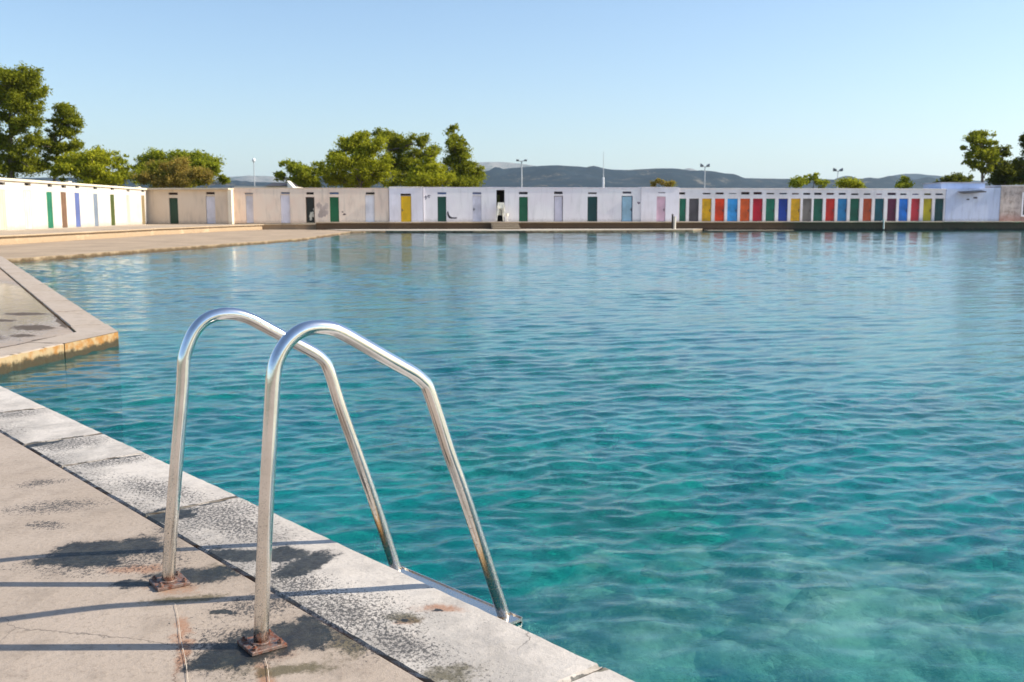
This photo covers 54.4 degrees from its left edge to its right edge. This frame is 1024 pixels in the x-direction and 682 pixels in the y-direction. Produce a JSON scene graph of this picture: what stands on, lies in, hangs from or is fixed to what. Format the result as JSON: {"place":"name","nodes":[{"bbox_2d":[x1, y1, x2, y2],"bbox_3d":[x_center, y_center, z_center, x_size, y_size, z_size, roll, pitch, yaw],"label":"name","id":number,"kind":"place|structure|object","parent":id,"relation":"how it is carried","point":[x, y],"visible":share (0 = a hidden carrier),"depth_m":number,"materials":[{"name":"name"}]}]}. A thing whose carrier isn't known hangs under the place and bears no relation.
{"place":"outdoors","nodes":[
{"label":"outdoors","id":0,"kind":"place"},
{"bbox_2d":[0,269,73,347],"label":"pier","id":1,"kind":"structure","parent":0,"point":[26,317],"depth_m":11.21,"materials":[{"name":"concrete"}]},
{"bbox_2d":[0,256,118,373],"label":"pier coping","id":2,"kind":"object","parent":1,"relation":"on","point":[91,333],"visible":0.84,"depth_m":9.77,"materials":[{"name":"concrete"}]},
{"bbox_2d":[0,224,315,244],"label":"platform","id":3,"kind":"structure","parent":0,"point":[48,238],"depth_m":50.19,"materials":[{"name":"concrete"}]},
{"bbox_2d":[0,178,147,230],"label":"cabin row","id":4,"kind":"object","parent":3,"relation":"on","point":[25,204],"visible":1,"depth_m":54.91,"materials":[{"name":"paint"}]},
{"bbox_2d":[0,190,6,229],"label":"door","id":5,"kind":"structure","parent":4,"relation":"in","point":[3,226],"depth_m":47.09,"materials":[{"name":"paint"}]},
{"bbox_2d":[23,191,31,228],"bbox_3d":[-24.294,-6.570,49.914,0.054,1.889,0.810,0,7,-3],"label":"door","id":6,"kind":"structure","parent":4,"relation":"in","point":[27,198],"depth_m":49.87,"materials":[{"name":"paint"}]},
{"bbox_2d":[46,192,53,227],"bbox_3d":[-24.460,-6.925,52.644,0.054,1.883,0.695,0,7,-3],"label":"door","id":7,"kind":"structure","parent":4,"relation":"in","point":[48,194],"depth_m":52.61,"materials":[{"name":"paint"}]},
{"bbox_2d":[61,192,67,226],"bbox_3d":[-24.577,-7.190,54.570,0.054,1.910,0.724,0,7,-3],"label":"door","id":8,"kind":"structure","parent":4,"relation":"in","point":[63,195],"depth_m":54.61,"materials":[{"name":"paint"}]},
{"bbox_2d":[74,193,80,226],"bbox_3d":[-24.697,-7.447,56.543,0.054,1.907,0.712,0,7,-3],"label":"door","id":9,"kind":"structure","parent":4,"relation":"in","point":[77,204],"depth_m":56.54,"materials":[{"name":"paint"}]},
{"bbox_2d":[93,194,98,225],"bbox_3d":[-24.875,-7.823,59.454,0.054,1.896,0.671,0,7,-3],"label":"door","id":10,"kind":"structure","parent":4,"relation":"in","point":[94,195],"depth_m":59.39,"materials":[{"name":"paint"}]},
{"bbox_2d":[110,195,114,224],"bbox_3d":[-25.053,-8.210,62.388,0.054,1.902,0.709,0,7,-3],"label":"door","id":11,"kind":"structure","parent":4,"relation":"in","point":[111,196],"depth_m":62.37,"materials":[{"name":"paint"}]},
{"bbox_2d":[126,195,129,224],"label":"door","id":12,"kind":"structure","parent":4,"relation":"in","point":[127,196],"depth_m":65.44,"materials":[{"name":"paint"}]},
{"bbox_2d":[141,196,144,223],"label":"door","id":13,"kind":"structure","parent":4,"relation":"in","point":[142,197],"depth_m":68.63,"materials":[{"name":"paint"}]},
{"bbox_2d":[0,224,315,236],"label":"platform edge","id":14,"kind":"object","parent":3,"relation":"on","point":[59,232],"visible":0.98,"depth_m":47.00,"materials":[{"name":"concrete"}]},
{"bbox_2d":[146,188,242,223],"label":"cabin block","id":15,"kind":"structure","parent":3,"relation":"on","point":[190,205],"depth_m":69.52,"materials":[{"name":"paint"}]},
{"bbox_2d":[170,198,178,223],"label":"door","id":16,"kind":"structure","parent":15,"relation":"in","point":[174,219],"depth_m":69.69,"materials":[{"name":"paint"}]},
{"bbox_2d":[206,196,215,223],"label":"door","id":17,"kind":"structure","parent":15,"relation":"in","point":[210,200],"depth_m":69.56,"materials":[{"name":"paint"}]},
{"bbox_2d":[0,229,385,262],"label":"walkway","id":18,"kind":"structure","parent":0,"point":[28,252],"depth_m":37.68,"materials":[{"name":"concrete"}]},
{"bbox_2d":[0,433,422,681],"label":"pool deck","id":19,"kind":"structure","parent":0,"point":[82,599],"depth_m":3.03,"materials":[{"name":"concrete"}]},
{"bbox_2d":[175,604,269,681],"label":"paint line","id":20,"kind":"object","parent":19,"relation":"on","point":[184,654],"visible":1,"depth_m":2.70,"materials":[{"name":"brown paint"}]},
{"bbox_2d":[0,386,634,681],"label":"coping","id":21,"kind":"object","parent":19,"relation":"on","point":[422,631],"visible":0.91,"depth_m":3.29,"materials":[{"name":"concrete"}]},
{"bbox_2d":[149,307,521,656],"bbox_3d":[-0.452,0.838,3.337,1.287,1.926,0.726,-5,9,-35],"label":"pool ladder","id":22,"kind":"object","parent":19,"relation":"attached to","point":[264,638],"visible":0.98,"depth_m":3.17,"materials":[{"name":"metal"}]},
{"bbox_2d":[235,181,302,187],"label":"dark roofed house","id":23,"kind":"structure","parent":0,"point":[289,184],"depth_m":83.04,"materials":[{"name":"paint"}]},
{"bbox_2d":[243,223,315,223],"bbox_3d":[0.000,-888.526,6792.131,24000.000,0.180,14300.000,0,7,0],"label":"ground","id":24,"kind":"structure","parent":0,"point":[279,223],"depth_m":82.85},
{"bbox_2d":[0,61,53,178],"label":"pine tree","id":25,"kind":"object","parent":24,"relation":"on","point":[22,90],"visible":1,"depth_m":83.87,"materials":[{"name":"green plant"}]},
{"bbox_2d":[35,102,85,181],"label":"pine tree","id":26,"kind":"object","parent":24,"relation":"on","point":[66,121],"visible":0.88,"depth_m":86.16,"materials":[{"name":"green plant"}]},
{"bbox_2d":[47,144,131,186],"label":"leafy tree","id":27,"kind":"object","parent":24,"relation":"on","point":[87,166],"visible":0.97,"depth_m":82.33,"materials":[{"name":"green plant"}]},
{"bbox_2d":[109,151,140,185],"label":"leafy tree","id":28,"kind":"object","parent":24,"relation":"on","point":[124,168],"visible":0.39,"depth_m":84.56,"materials":[{"name":"green plant"}]},
{"bbox_2d":[126,155,218,187],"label":"autumn bush","id":29,"kind":"object","parent":24,"relation":"on","point":[177,173],"visible":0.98,"depth_m":81.34,"materials":[{"name":"green plant"}]},
{"bbox_2d":[129,147,231,187],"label":"leafy tree","id":30,"kind":"object","parent":24,"relation":"on","point":[199,158],"visible":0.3,"depth_m":88.03,"materials":[{"name":"green plant"}]},
{"bbox_2d":[252,158,254,185],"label":"street lamp","id":31,"kind":"object","parent":24,"relation":"on","point":[253,160],"visible":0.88,"depth_m":94.70,"materials":[{"name":"white metal"}]},
{"bbox_2d":[272,157,332,187],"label":"leafy tree","id":32,"kind":"object","parent":24,"relation":"on","point":[305,176],"visible":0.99,"depth_m":88.32,"materials":[{"name":"green plant"}]},
{"bbox_2d":[321,130,400,187],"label":"pine tree","id":33,"kind":"object","parent":24,"relation":"on","point":[362,166],"visible":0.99,"depth_m":89.89,"materials":[{"name":"green plant"}]},
{"bbox_2d":[371,127,442,186],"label":"pine tree","id":34,"kind":"object","parent":24,"relation":"on","point":[399,146],"visible":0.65,"depth_m":94.53,"materials":[{"name":"green plant"}]},
{"bbox_2d":[403,146,456,186],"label":"pine tree","id":35,"kind":"object","parent":24,"relation":"on","point":[431,176],"visible":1,"depth_m":86.21,"materials":[{"name":"green plant"}]},
{"bbox_2d":[441,123,489,186],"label":"conical pine","id":36,"kind":"object","parent":24,"relation":"on","point":[469,173],"visible":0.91,"depth_m":91.82,"materials":[{"name":"green plant"}]},
{"bbox_2d":[516,159,526,186],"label":"street lamp","id":37,"kind":"object","parent":24,"relation":"on","point":[521,168],"visible":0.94,"depth_m":98.53,"materials":[{"name":"white metal"}]},
{"bbox_2d":[602,152,603,186],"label":"white mast","id":38,"kind":"object","parent":24,"relation":"on","point":[603,172],"visible":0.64,"depth_m":90.75,"materials":[{"name":"white metal"}]},
{"bbox_2d":[650,178,677,186],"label":"autumn bush","id":39,"kind":"object","parent":24,"relation":"on","point":[670,183],"visible":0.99,"depth_m":86.64,"materials":[{"name":"green plant"}]},
{"bbox_2d":[700,164,709,187],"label":"street lamp","id":40,"kind":"object","parent":24,"relation":"on","point":[702,165],"visible":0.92,"depth_m":98.61,"materials":[{"name":"grey metal"}]},
{"bbox_2d":[787,172,829,187],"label":"leafy tree","id":41,"kind":"object","parent":24,"relation":"on","point":[798,181],"visible":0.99,"depth_m":93.45,"materials":[{"name":"green plant"}]},
{"bbox_2d":[833,168,842,187],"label":"street lamp","id":42,"kind":"object","parent":24,"relation":"on","point":[834,169],"visible":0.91,"depth_m":102.58,"materials":[{"name":"grey metal"}]},
{"bbox_2d":[833,176,866,187],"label":"leafy tree","id":43,"kind":"object","parent":24,"relation":"on","point":[848,183],"visible":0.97,"depth_m":95.44,"materials":[{"name":"green plant"}]},
{"bbox_2d":[894,174,914,188],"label":"leafy tree","id":44,"kind":"object","parent":24,"relation":"on","point":[904,183],"visible":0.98,"depth_m":90.21,"materials":[{"name":"green plant"}]},
{"bbox_2d":[933,172,974,182],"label":"shrub","id":45,"kind":"object","parent":24,"relation":"on","point":[957,177],"visible":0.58,"depth_m":84.81,"materials":[{"name":"green plant"}]},
{"bbox_2d":[959,129,1002,181],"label":"pine tree","id":46,"kind":"object","parent":24,"relation":"on","point":[983,151],"visible":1,"depth_m":90.17,"materials":[{"name":"green plant"}]},
{"bbox_2d":[984,144,1019,185],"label":"leafy tree","id":47,"kind":"object","parent":24,"relation":"on","point":[1002,173],"visible":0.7,"depth_m":92.31,"materials":[{"name":"green plant"}]},
{"bbox_2d":[1006,132,1023,184],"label":"pine tree","id":48,"kind":"object","parent":24,"relation":"on","point":[1018,178],"visible":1,"depth_m":89.09,"materials":[{"name":"green plant"}]},
{"bbox_2d":[213,162,696,181],"bbox_3d":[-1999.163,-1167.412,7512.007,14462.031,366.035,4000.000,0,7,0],"label":"mountain","id":49,"kind":"structure","parent":0,"point":[488,166],"depth_m":7379.61,"materials":[{"name":"grey"}]},
{"bbox_2d":[13,165,939,188],"bbox_3d":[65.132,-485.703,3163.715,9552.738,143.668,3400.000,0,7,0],"label":"hill","id":50,"kind":"structure","parent":0,"point":[557,176],"depth_m":2729.36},
{"bbox_2d":[491,223,519,228],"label":"quay steps","id":51,"kind":"structure","parent":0,"point":[505,225],"depth_m":64.79,"materials":[{"name":"concrete"}]},
{"bbox_2d":[0,230,1023,681],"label":"water","id":52,"kind":"structure","parent":0,"point":[740,456],"depth_m":6.49,"materials":[{"name":"teal liquid"}]},
{"bbox_2d":[0,0,1023,180],"label":"sky","id":53,"kind":"structure","parent":0,"point":[772,89],"materials":[{"name":"blue"}]},
{"bbox_2d":[326,229,702,232],"bbox_3d":[0.598,-5.436,63.617,25.039,3.345,5.921,-1,7,-5],"label":"quay ledge","id":54,"kind":"object","parent":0,"point":[518,230],"visible":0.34,"depth_m":61.55,"materials":[{"name":"concrete"}]},
{"bbox_2d":[671,214,675,228],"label":"mooring post","id":55,"kind":"object","parent":54,"relation":"on","point":[673,225],"visible":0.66,"depth_m":65.81,"materials":[{"name":"paint"}]},
{"bbox_2d":[316,221,1023,230],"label":"quay","id":56,"kind":"structure","parent":0,"point":[875,226],"depth_m":67.13,"materials":[{"name":"concrete"}]},
{"bbox_2d":[233,188,389,222],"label":"cabin row","id":57,"kind":"object","parent":56,"relation":"on","point":[283,205],"visible":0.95,"depth_m":70.81,"materials":[{"name":"paint"}]},
{"bbox_2d":[246,195,253,222],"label":"door","id":58,"kind":"structure","parent":57,"relation":"in","point":[249,198],"depth_m":70.50,"materials":[{"name":"paint"}]},
{"bbox_2d":[280,195,290,222],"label":"door","id":59,"kind":"structure","parent":57,"relation":"in","point":[285,199],"depth_m":70.74,"materials":[{"name":"paint"}]},
{"bbox_2d":[306,197,314,222],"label":"door","id":60,"kind":"structure","parent":57,"relation":"in","point":[310,206],"depth_m":70.91,"materials":[{"name":"paint"}]},
{"bbox_2d":[330,197,338,221],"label":"door","id":61,"kind":"structure","parent":57,"relation":"in","point":[334,201],"depth_m":71.08,"materials":[{"name":"paint"}]},
{"bbox_2d":[365,195,374,221],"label":"door","id":62,"kind":"structure","parent":57,"relation":"in","point":[369,199],"depth_m":71.33,"materials":[{"name":"paint"}]},
{"bbox_2d":[389,187,422,221],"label":"beach cabin","id":63,"kind":"object","parent":56,"relation":"on","point":[405,204],"visible":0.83,"depth_m":71.32,"materials":[{"name":"paint"}]},
{"bbox_2d":[401,196,410,221],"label":"door","id":64,"kind":"structure","parent":63,"relation":"in","point":[405,200],"depth_m":71.42,"materials":[{"name":"paint"}]},
{"bbox_2d":[423,187,640,221],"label":"cabin row","id":65,"kind":"object","parent":56,"relation":"on","point":[539,204],"visible":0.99,"depth_m":72.41,"materials":[{"name":"paint"}]},
{"bbox_2d":[438,197,445,220],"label":"door","id":66,"kind":"structure","parent":65,"relation":"in","point":[441,200],"depth_m":71.84,"materials":[{"name":"paint"}]},
{"bbox_2d":[473,196,480,220],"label":"door","id":67,"kind":"structure","parent":65,"relation":"in","point":[476,199],"depth_m":72.08,"materials":[{"name":"paint"}]},
{"bbox_2d":[496,190,503,221],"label":"doorway","id":68,"kind":"structure","parent":65,"relation":"in","point":[498,192],"depth_m":73.27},
{"bbox_2d":[519,197,527,220],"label":"door","id":69,"kind":"structure","parent":65,"relation":"in","point":[523,201],"depth_m":72.42,"materials":[{"name":"paint"}]},
{"bbox_2d":[554,196,562,221],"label":"door","id":70,"kind":"structure","parent":65,"relation":"in","point":[558,200],"depth_m":72.66,"materials":[{"name":"paint"}]},
{"bbox_2d":[587,197,596,220],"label":"door","id":71,"kind":"structure","parent":65,"relation":"in","point":[592,201],"depth_m":72.93,"materials":[{"name":"paint"}]},
{"bbox_2d":[621,196,632,220],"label":"door","id":72,"kind":"structure","parent":65,"relation":"in","point":[627,201],"depth_m":73.16,"materials":[{"name":"paint"}]},
{"bbox_2d":[638,187,678,221],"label":"beach cabin","id":73,"kind":"object","parent":56,"relation":"on","point":[659,204],"visible":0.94,"depth_m":73.18,"materials":[{"name":"paint"}]},
{"bbox_2d":[656,197,664,220],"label":"door","id":74,"kind":"structure","parent":73,"relation":"in","point":[660,215],"depth_m":73.31,"materials":[{"name":"paint"}]},
{"bbox_2d":[316,221,1023,222],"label":"quay edge","id":75,"kind":"object","parent":56,"relation":"on","point":[694,222],"visible":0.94,"depth_m":67.20,"materials":[{"name":"concrete"}]},
{"bbox_2d":[678,188,945,221],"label":"cabin row","id":76,"kind":"object","parent":56,"relation":"on","point":[787,204],"visible":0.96,"depth_m":74.48,"materials":[{"name":"paint"}]},
{"bbox_2d":[679,199,685,220],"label":"door","id":77,"kind":"structure","parent":76,"relation":"in","point":[682,204],"depth_m":73.61,"materials":[{"name":"paint"}]},
{"bbox_2d":[689,199,697,220],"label":"door","id":78,"kind":"structure","parent":76,"relation":"in","point":[693,203],"depth_m":73.70,"materials":[{"name":"paint"}]},
{"bbox_2d":[702,199,710,220],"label":"door","id":79,"kind":"structure","parent":76,"relation":"in","point":[706,203],"depth_m":73.79,"materials":[{"name":"paint"}]},
{"bbox_2d":[715,199,723,220],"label":"door","id":80,"kind":"structure","parent":76,"relation":"in","point":[719,203],"depth_m":73.90,"materials":[{"name":"paint"}]},
{"bbox_2d":[727,199,736,220],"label":"door","id":81,"kind":"structure","parent":76,"relation":"in","point":[732,203],"depth_m":73.99,"materials":[{"name":"paint"}]},
{"bbox_2d":[740,199,749,220],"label":"door","id":82,"kind":"structure","parent":76,"relation":"in","point":[744,203],"depth_m":74.08,"materials":[{"name":"paint"}]},
{"bbox_2d":[752,199,761,220],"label":"door","id":83,"kind":"structure","parent":76,"relation":"in","point":[757,203],"depth_m":74.19,"materials":[{"name":"paint"}]},
{"bbox_2d":[765,199,774,220],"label":"door","id":84,"kind":"structure","parent":76,"relation":"in","point":[770,203],"depth_m":74.28,"materials":[{"name":"paint"}]},
{"bbox_2d":[778,199,786,220],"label":"door","id":85,"kind":"structure","parent":76,"relation":"in","point":[782,206],"depth_m":74.37,"materials":[{"name":"paint"}]},
{"bbox_2d":[790,199,799,220],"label":"door","id":86,"kind":"structure","parent":76,"relation":"in","point":[795,203],"depth_m":74.46,"materials":[{"name":"paint"}]},
{"bbox_2d":[802,199,810,220],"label":"door","id":87,"kind":"structure","parent":76,"relation":"in","point":[806,213],"depth_m":74.55,"materials":[{"name":"paint"}]},
{"bbox_2d":[813,199,821,220],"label":"door","id":88,"kind":"structure","parent":76,"relation":"in","point":[817,209],"depth_m":74.64,"materials":[{"name":"paint"}]},
{"bbox_2d":[825,199,834,220],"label":"door","id":89,"kind":"structure","parent":76,"relation":"in","point":[829,216],"depth_m":74.73,"materials":[{"name":"paint"}]},
{"bbox_2d":[837,199,846,220],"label":"door","id":90,"kind":"structure","parent":76,"relation":"in","point":[842,203],"depth_m":74.82,"materials":[{"name":"paint"}]},
{"bbox_2d":[850,199,858,220],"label":"door","id":91,"kind":"structure","parent":76,"relation":"in","point":[854,203],"depth_m":74.92,"materials":[{"name":"paint"}]},
{"bbox_2d":[862,199,870,220],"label":"door","id":92,"kind":"structure","parent":76,"relation":"in","point":[866,202],"depth_m":75.03,"materials":[{"name":"paint"}]},
{"bbox_2d":[874,199,883,220],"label":"door","id":93,"kind":"structure","parent":76,"relation":"in","point":[878,215],"depth_m":75.12,"materials":[{"name":"paint"}]},
{"bbox_2d":[887,199,895,220],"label":"door","id":94,"kind":"structure","parent":76,"relation":"in","point":[891,207],"depth_m":75.21,"materials":[{"name":"paint"}]},
{"bbox_2d":[898,199,907,220],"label":"door","id":95,"kind":"structure","parent":76,"relation":"in","point":[903,203],"depth_m":75.30,"materials":[{"name":"paint"}]},
{"bbox_2d":[910,199,918,220],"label":"door","id":96,"kind":"structure","parent":76,"relation":"in","point":[914,202],"depth_m":75.39,"materials":[{"name":"paint"}]},
{"bbox_2d":[923,199,931,220],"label":"door","id":97,"kind":"structure","parent":76,"relation":"in","point":[927,202],"depth_m":75.49,"materials":[{"name":"paint"}]},
{"bbox_2d":[934,199,942,220],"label":"door","id":98,"kind":"structure","parent":76,"relation":"in","point":[938,202],"depth_m":75.58,"materials":[{"name":"paint"}]},
{"bbox_2d":[922,182,1000,220],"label":"white shed","id":99,"kind":"structure","parent":56,"relation":"on","point":[972,201],"depth_m":75.68,"materials":[{"name":"paint"}]},
{"bbox_2d":[703,230,793,230],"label":"ledge","id":100,"kind":"object","parent":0,"point":[748,230],"visible":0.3,"depth_m":66.19,"materials":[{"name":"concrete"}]},
{"bbox_2d":[835,174,1022,185],"bbox_3d":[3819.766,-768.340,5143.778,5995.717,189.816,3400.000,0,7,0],"label":"hill","id":101,"kind":"structure","parent":0,"point":[914,176],"depth_m":5039.92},
{"bbox_2d":[985,185,1023,220],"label":"brick building","id":102,"kind":"structure","parent":0,"point":[1011,202],"depth_m":75.87,"materials":[{"name":"white paint"}]},
{"bbox_2d":[1021,192,1023,216],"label":"window","id":103,"kind":"structure","parent":102,"relation":"in","point":[1022,208],"depth_m":75.98,"materials":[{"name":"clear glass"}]},
{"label":"plastic chair","id":104,"kind":"object","parent":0,"visible":0},
{"bbox_2d":[497,202,504,211],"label":"plastic chair","id":105,"kind":"object","parent":104,"relation":"on","point":[501,205],"visible":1,"depth_m":71.73,"materials":[{"name":"white plastic"}]}
]}

